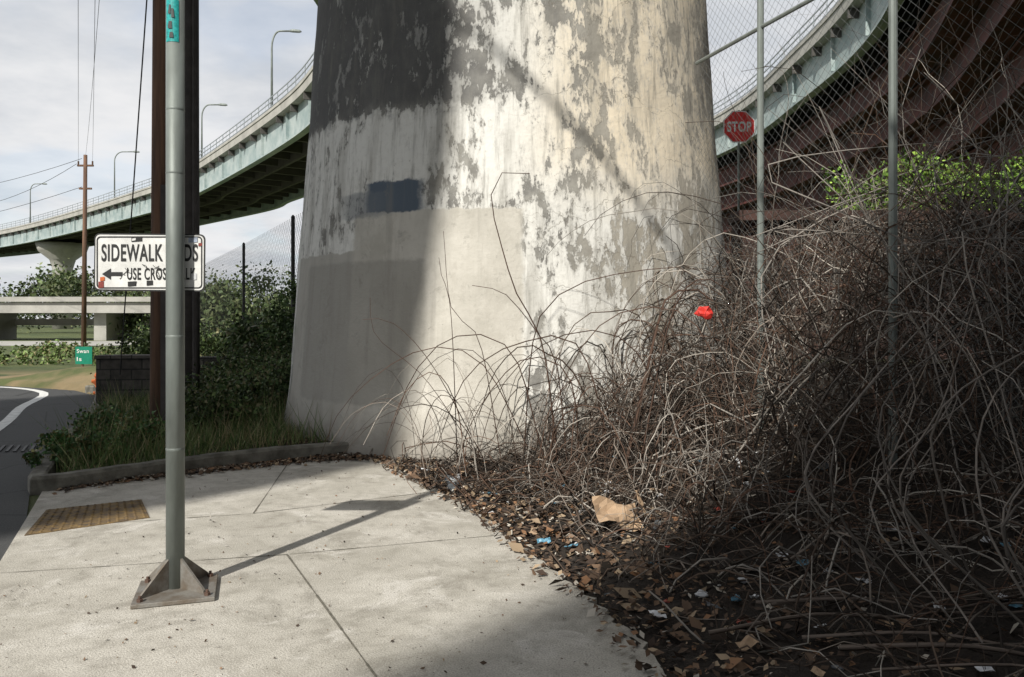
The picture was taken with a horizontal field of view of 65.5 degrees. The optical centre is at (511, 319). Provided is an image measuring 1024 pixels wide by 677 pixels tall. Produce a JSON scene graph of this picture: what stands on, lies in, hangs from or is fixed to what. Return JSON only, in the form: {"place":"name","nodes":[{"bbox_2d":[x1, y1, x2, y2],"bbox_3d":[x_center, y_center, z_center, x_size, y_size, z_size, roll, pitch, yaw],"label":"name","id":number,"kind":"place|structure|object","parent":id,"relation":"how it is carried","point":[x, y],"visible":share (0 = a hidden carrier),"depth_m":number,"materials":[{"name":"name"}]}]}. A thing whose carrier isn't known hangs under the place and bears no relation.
{"place":"outdoors","nodes":[
{"label":"outdoors","id":0,"kind":"place"},
{"bbox_2d":[0,386,94,560],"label":"road","id":1,"kind":"structure","parent":0,"point":[23,428],"depth_m":10.72,"materials":[{"name":"grey asphalt"}]},
{"bbox_2d":[0,445,35,451],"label":"storm drain grate","id":2,"kind":"object","parent":1,"relation":"on","point":[16,448],"visible":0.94,"depth_m":9.31,"materials":[{"name":"grey metal"}]},
{"bbox_2d":[0,387,47,430],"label":"lane marking","id":3,"kind":"object","parent":1,"relation":"on","point":[10,417],"visible":1,"depth_m":13.58,"materials":[{"name":"paint"}]},
{"bbox_2d":[0,341,132,345],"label":"distant road","id":4,"kind":"structure","parent":0,"point":[25,343],"depth_m":50.24,"materials":[{"name":"grey asphalt"}]},
{"bbox_2d":[24,499,148,535],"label":"tactile paving","id":5,"kind":"structure","parent":0,"point":[57,519],"depth_m":6.04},
{"bbox_2d":[0,0,317,256],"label":"highway ramp","id":6,"kind":"structure","parent":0,"point":[257,165],"depth_m":76.72,"materials":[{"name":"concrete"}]},
{"bbox_2d":[30,183,46,222],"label":"street lamp","id":7,"kind":"object","parent":6,"relation":"on","point":[30,198],"visible":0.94,"depth_m":124.95,"materials":[{"name":"grey metal"}]},
{"bbox_2d":[114,151,138,197],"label":"street lamp","id":8,"kind":"object","parent":6,"relation":"on","point":[114,166],"visible":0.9,"depth_m":102.94,"materials":[{"name":"grey metal"}]},
{"bbox_2d":[201,103,227,157],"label":"street lamp","id":9,"kind":"object","parent":6,"relation":"on","point":[221,104],"visible":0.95,"depth_m":75.94,"materials":[{"name":"grey metal"}]},
{"bbox_2d":[270,29,301,106],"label":"street lamp","id":10,"kind":"object","parent":6,"relation":"on","point":[292,31],"visible":0.93,"depth_m":57.64,"materials":[{"name":"grey metal"}]},
{"bbox_2d":[0,459,666,676],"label":"sidewalk","id":11,"kind":"structure","parent":0,"point":[253,639],"depth_m":4.36,"materials":[{"name":"concrete"}]},
{"bbox_2d":[94,0,217,608],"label":"sidewalk ends sign","id":12,"kind":"object","parent":11,"relation":"on","point":[171,262],"visible":1,"depth_m":4.36,"materials":[{"name":"metal"}]},
{"bbox_2d":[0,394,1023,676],"bbox_3d":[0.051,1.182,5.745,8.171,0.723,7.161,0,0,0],"label":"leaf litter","id":13,"kind":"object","parent":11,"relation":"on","point":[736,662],"visible":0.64,"depth_m":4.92,"materials":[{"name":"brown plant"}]},
{"bbox_2d":[0,0,837,318],"label":"sky","id":14,"kind":"structure","parent":0,"point":[47,65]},
{"bbox_2d":[0,325,1023,676],"bbox_3d":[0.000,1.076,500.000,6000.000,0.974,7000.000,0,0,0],"label":"ground","id":15,"kind":"structure","parent":0,"point":[66,375],"depth_m":4.88,"materials":[{"name":"soil"}]},
{"bbox_2d":[35,242,89,328],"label":"bridge pier","id":16,"kind":"structure","parent":15,"relation":"on","point":[58,253],"depth_m":126.67,"materials":[{"name":"concrete"}]},
{"bbox_2d":[0,297,149,340],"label":"concrete overpass","id":17,"kind":"object","parent":15,"relation":"on","point":[105,311],"visible":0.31,"depth_m":57.00,"materials":[{"name":"grey concrete"}]},
{"bbox_2d":[75,341,91,366],"bbox_3d":[-10.750,1.075,20.023,0.420,1.050,0.075,0,0,0],"label":"street name sign","id":18,"kind":"object","parent":15,"relation":"on","point":[83,355],"visible":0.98,"depth_m":19.99,"materials":[{"name":"green metal"}]},
{"bbox_2d":[77,155,93,346],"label":"utility pole","id":19,"kind":"object","parent":15,"relation":"on","point":[84,287],"visible":0.88,"depth_m":44.92,"materials":[{"name":"brown wood"}]},
{"bbox_2d":[0,0,147,374],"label":"overhead wires","id":20,"kind":"object","parent":19,"relation":"attached to","point":[92,159],"visible":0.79,"depth_m":12.47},
{"bbox_2d":[21,397,165,468],"bbox_3d":[-4.640,1.247,9.217,1.253,0.575,3.480,0,0,-20],"label":"ivy groundcover","id":21,"kind":"object","parent":15,"relation":"on","point":[34,456],"visible":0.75,"depth_m":8.39,"materials":[{"name":"green plant"}]},
{"bbox_2d":[91,373,95,393],"bbox_3d":[-8.450,1.260,16.284,0.280,0.520,0.247,0,0,0],"label":"fire hydrant","id":22,"kind":"object","parent":15,"relation":"on","point":[93,381],"visible":0.22,"depth_m":16.23,"materials":[{"name":"orange metal"}]},
{"bbox_2d":[0,339,250,365],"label":"roadside shrubs","id":23,"kind":"object","parent":15,"relation":"on","point":[60,354],"visible":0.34,"depth_m":29.76,"materials":[{"name":"green plant"}]},
{"bbox_2d":[0,258,297,338],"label":"distant trees","id":24,"kind":"object","parent":15,"relation":"on","point":[56,286],"visible":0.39,"depth_m":85.21,"materials":[{"name":"green plant"}]},
{"bbox_2d":[150,0,165,434],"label":"utility pole","id":25,"kind":"object","parent":15,"relation":"on","point":[158,298],"visible":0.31,"depth_m":9.47,"materials":[{"name":"brown wood"}]},
{"bbox_2d":[90,311,231,373],"bbox_3d":[-7.113,0.732,16.757,2.396,1.864,4.736,0,0,0],"label":"roadside bush","id":26,"kind":"object","parent":15,"relation":"on","point":[144,341],"visible":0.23,"depth_m":15.63,"materials":[{"name":"green plant"}]},
{"bbox_2d":[94,354,253,406],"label":"block wall","id":27,"kind":"structure","parent":15,"relation":"on","point":[134,367],"depth_m":13.12,"materials":[{"name":"grey concrete"}]},
{"bbox_2d":[32,354,333,472],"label":"grass","id":28,"kind":"structure","parent":15,"relation":"on","point":[197,438],"depth_m":8.91,"materials":[{"name":"green plant"}]},
{"bbox_2d":[28,385,348,495],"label":"kerb","id":29,"kind":"structure","parent":15,"relation":"on","point":[44,475],"depth_m":7.75,"materials":[{"name":"concrete"}]},
{"bbox_2d":[185,0,199,393],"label":"utility pole","id":30,"kind":"object","parent":15,"relation":"on","point":[192,299],"visible":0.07,"depth_m":11.87,"materials":[{"name":"brown wood"}]},
{"bbox_2d":[128,308,291,360],"bbox_3d":[-8.079,0.968,22.020,5.450,2.404,19.626,0,0,-32],"label":"fence hedge","id":31,"kind":"object","parent":15,"relation":"on","point":[235,331],"visible":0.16,"depth_m":13.79,"materials":[{"name":"green plant"}]},
{"bbox_2d":[143,319,293,434],"bbox_3d":[-3.979,0.797,12.245,2.777,1.754,5.605,0,0,-21],"label":"blackberry shrub","id":32,"kind":"object","parent":15,"relation":"on","point":[270,368],"visible":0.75,"depth_m":10.80,"materials":[{"name":"green plant"}]},
{"bbox_2d":[200,212,302,355],"bbox_3d":[-9.384,-0.120,24.708,0.131,3.440,26.646,0,0,-27],"label":"chain link fence","id":33,"kind":"object","parent":15,"relation":"on","point":[292,250],"visible":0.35,"depth_m":18.49,"materials":[{"name":"grey metal"}]},
{"bbox_2d":[263,271,296,344],"bbox_3d":[-3.676,-0.139,13.229,0.739,1.311,0.954,0,0,0],"label":"climbing vine","id":34,"kind":"object","parent":33,"relation":"attached to","point":[284,316],"visible":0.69,"depth_m":13.01,"materials":[{"name":"green plant"}]},
{"bbox_2d":[444,475,460,491],"bbox_3d":[-0.526,1.461,7.096,0.186,0.159,0.174,0,0,28],"label":"plastic bag","id":35,"kind":"object","parent":15,"relation":"on","point":[451,485],"visible":0.47,"depth_m":7.06,"materials":[{"name":"white plastic"}]},
{"bbox_2d":[284,0,731,460],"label":"bridge pier","id":36,"kind":"structure","parent":15,"relation":"on","point":[431,121],"depth_m":8.78,"materials":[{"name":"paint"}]},
{"bbox_2d":[592,495,643,531],"bbox_3d":[0.740,1.360,5.600,0.340,0.082,0.240,12,31,-17],"label":"cardboard scrap","id":37,"kind":"object","parent":15,"relation":"on","point":[616,511],"visible":0.81,"depth_m":5.61,"materials":[{"name":"beige cardboard"}]},
{"bbox_2d":[635,490,646,516],"bbox_3d":[0.928,1.321,5.720,0.030,0.180,0.120,-25,-30,9],"label":"cardboard scrap","id":38,"kind":"object","parent":15,"relation":"on","point":[640,501],"visible":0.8,"depth_m":5.72,"materials":[{"name":"beige cardboard"}]},
{"bbox_2d":[318,0,1023,676],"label":"bramble thicket","id":39,"kind":"object","parent":15,"relation":"on","point":[770,402],"visible":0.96,"depth_m":5.95,"materials":[{"name":"brown plant"}]},
{"bbox_2d":[694,306,712,319],"bbox_3d":[1.619,-0.055,6.717,0.172,0.114,0.141,0,0,35],"label":"red wrapper","id":40,"kind":"object","parent":39,"relation":"on","point":[705,312],"visible":0.99,"depth_m":6.66,"materials":[{"name":"red plastic"}]},
{"bbox_2d":[421,439,1023,676],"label":"litter trash","id":41,"kind":"object","parent":15,"relation":"on","point":[749,641],"visible":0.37,"depth_m":4.28,"materials":[{"name":"paper"}]},
{"bbox_2d":[723,110,754,210],"bbox_3d":[5.420,-1.750,19.032,0.758,6.500,0.077,0,0,0],"label":"stop sign","id":42,"kind":"object","parent":15,"relation":"on","point":[733,121],"visible":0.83,"depth_m":19.00,"materials":[{"name":"red metal"}]},
{"bbox_2d":[695,0,1023,469],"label":"chain link fence","id":43,"kind":"object","parent":15,"relation":"on","point":[893,90],"visible":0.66,"depth_m":6.17,"materials":[{"name":"grey metal"}]},
{"bbox_2d":[718,0,1023,321],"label":"red steel girders","id":44,"kind":"object","parent":15,"relation":"on","point":[972,53],"visible":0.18,"depth_m":34.00,"materials":[{"name":"metal"}]},
{"bbox_2d":[728,210,1023,358],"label":"retaining wall","id":45,"kind":"structure","parent":15,"relation":"on","point":[754,217],"depth_m":13.20,"materials":[{"name":"grey concrete"}]},
{"bbox_2d":[822,144,1023,209],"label":"wall top vines","id":46,"kind":"object","parent":45,"relation":"on","point":[986,175],"depth_m":14.40,"materials":[{"name":"green plant"}]},
{"bbox_2d":[740,159,808,202],"bbox_3d":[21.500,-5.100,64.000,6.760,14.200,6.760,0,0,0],"label":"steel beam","id":47,"kind":"structure","parent":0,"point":[776,171],"depth_m":62.10,"materials":[{"name":"metal"}]},
{"bbox_2d":[713,0,1023,191],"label":"highway ramp","id":48,"kind":"structure","parent":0,"point":[811,36],"depth_m":42.64,"materials":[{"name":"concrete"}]}
]}

